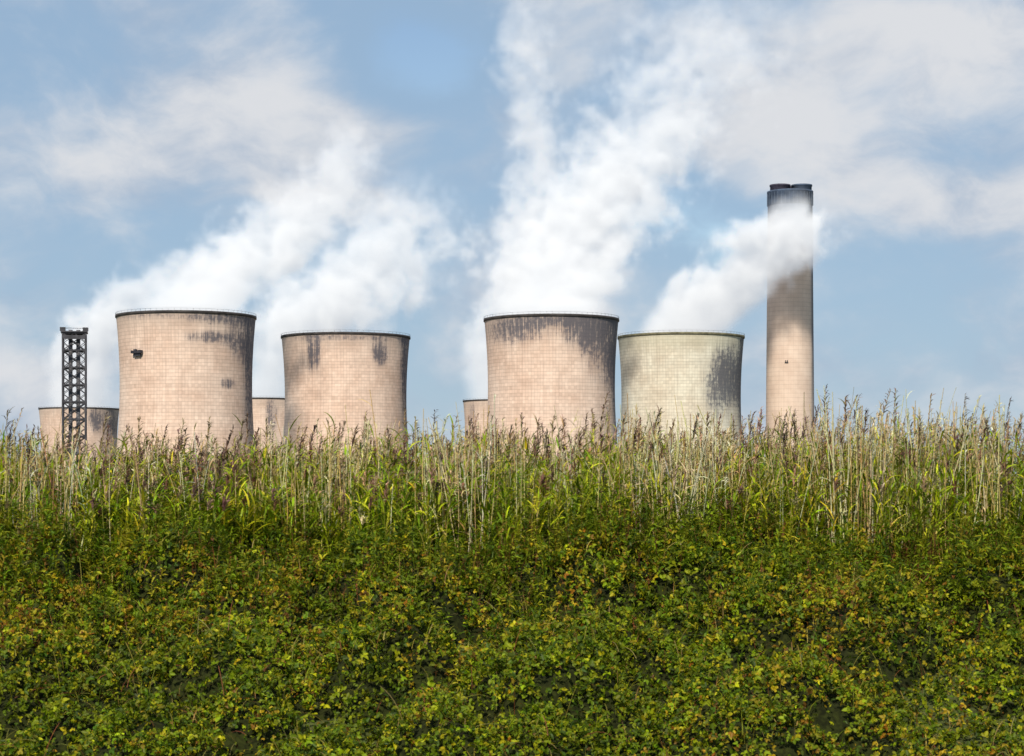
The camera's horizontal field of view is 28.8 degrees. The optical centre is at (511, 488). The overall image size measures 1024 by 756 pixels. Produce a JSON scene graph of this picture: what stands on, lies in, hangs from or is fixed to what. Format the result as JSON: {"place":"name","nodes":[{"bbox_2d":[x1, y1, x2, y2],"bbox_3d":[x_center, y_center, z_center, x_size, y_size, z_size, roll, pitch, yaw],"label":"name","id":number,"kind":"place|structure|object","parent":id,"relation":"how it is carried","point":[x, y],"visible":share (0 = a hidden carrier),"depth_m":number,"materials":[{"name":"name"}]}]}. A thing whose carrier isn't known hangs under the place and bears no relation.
{"place":"outdoors","nodes":[
{"label":"outdoors","id":0,"kind":"place"},
{"bbox_2d":[38,406,118,484],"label":"cooling tower","id":1,"kind":"structure","parent":0,"point":[50,417],"depth_m":1946.76,"materials":[{"name":"beige concrete"}]},
{"bbox_2d":[114,308,256,502],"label":"cooling tower","id":2,"kind":"structure","parent":0,"point":[192,368],"depth_m":889.31,"materials":[{"name":"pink concrete"}]},
{"bbox_2d":[252,396,284,456],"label":"cooling tower","id":3,"kind":"structure","parent":0,"point":[264,408],"depth_m":1736.24,"materials":[{"name":"beige concrete"}]},
{"bbox_2d":[281,330,410,493],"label":"cooling tower","id":4,"kind":"structure","parent":0,"point":[333,374],"depth_m":1011.98,"materials":[{"name":"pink concrete"}]},
{"bbox_2d":[463,398,487,456],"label":"cooling tower","id":5,"kind":"structure","parent":0,"point":[474,405],"depth_m":1773.74,"materials":[{"name":"beige concrete"}]},
{"bbox_2d":[0,0,1023,490],"label":"sky","id":6,"kind":"structure","parent":0,"point":[426,170],"materials":[{"name":"blue"}]},
{"bbox_2d":[25,502,1023,755],"bbox_3d":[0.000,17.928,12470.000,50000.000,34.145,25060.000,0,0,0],"label":"ground","id":7,"kind":"structure","parent":0,"point":[307,724],"depth_m":24.58,"materials":[{"name":"green plant"}]},
{"bbox_2d":[60,327,87,473],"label":"lattice mast","id":8,"kind":"object","parent":7,"relation":"on","point":[70,336],"visible":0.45,"depth_m":786.14,"materials":[{"name":"metal"}]},
{"bbox_2d":[0,384,1023,552],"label":"reed bed","id":9,"kind":"object","parent":7,"relation":"on","point":[831,470],"visible":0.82,"depth_m":29.38,"materials":[{"name":"green plant"}]},
{"bbox_2d":[0,456,1023,752],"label":"weeds","id":10,"kind":"object","parent":7,"relation":"on","point":[612,526],"visible":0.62,"depth_m":27.45,"materials":[{"name":"green plant"}]},
{"bbox_2d":[0,493,1023,755],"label":"hedge","id":11,"kind":"object","parent":7,"relation":"on","point":[836,715],"visible":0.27,"depth_m":24.74,"materials":[{"name":"green plant"}]},
{"bbox_2d":[766,183,813,461],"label":"chimney","id":12,"kind":"object","parent":7,"relation":"on","point":[790,358],"visible":0.71,"depth_m":1053.42,"materials":[{"name":"concrete"}]},
{"bbox_2d":[484,311,618,506],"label":"cooling tower","id":13,"kind":"structure","parent":0,"point":[542,364],"depth_m":906.30,"materials":[{"name":"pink concrete"}]},
{"bbox_2d":[617,330,744,470],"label":"cooling tower","id":14,"kind":"structure","parent":0,"point":[690,371],"depth_m":1012.42,"materials":[{"name":"concrete"}]}
]}

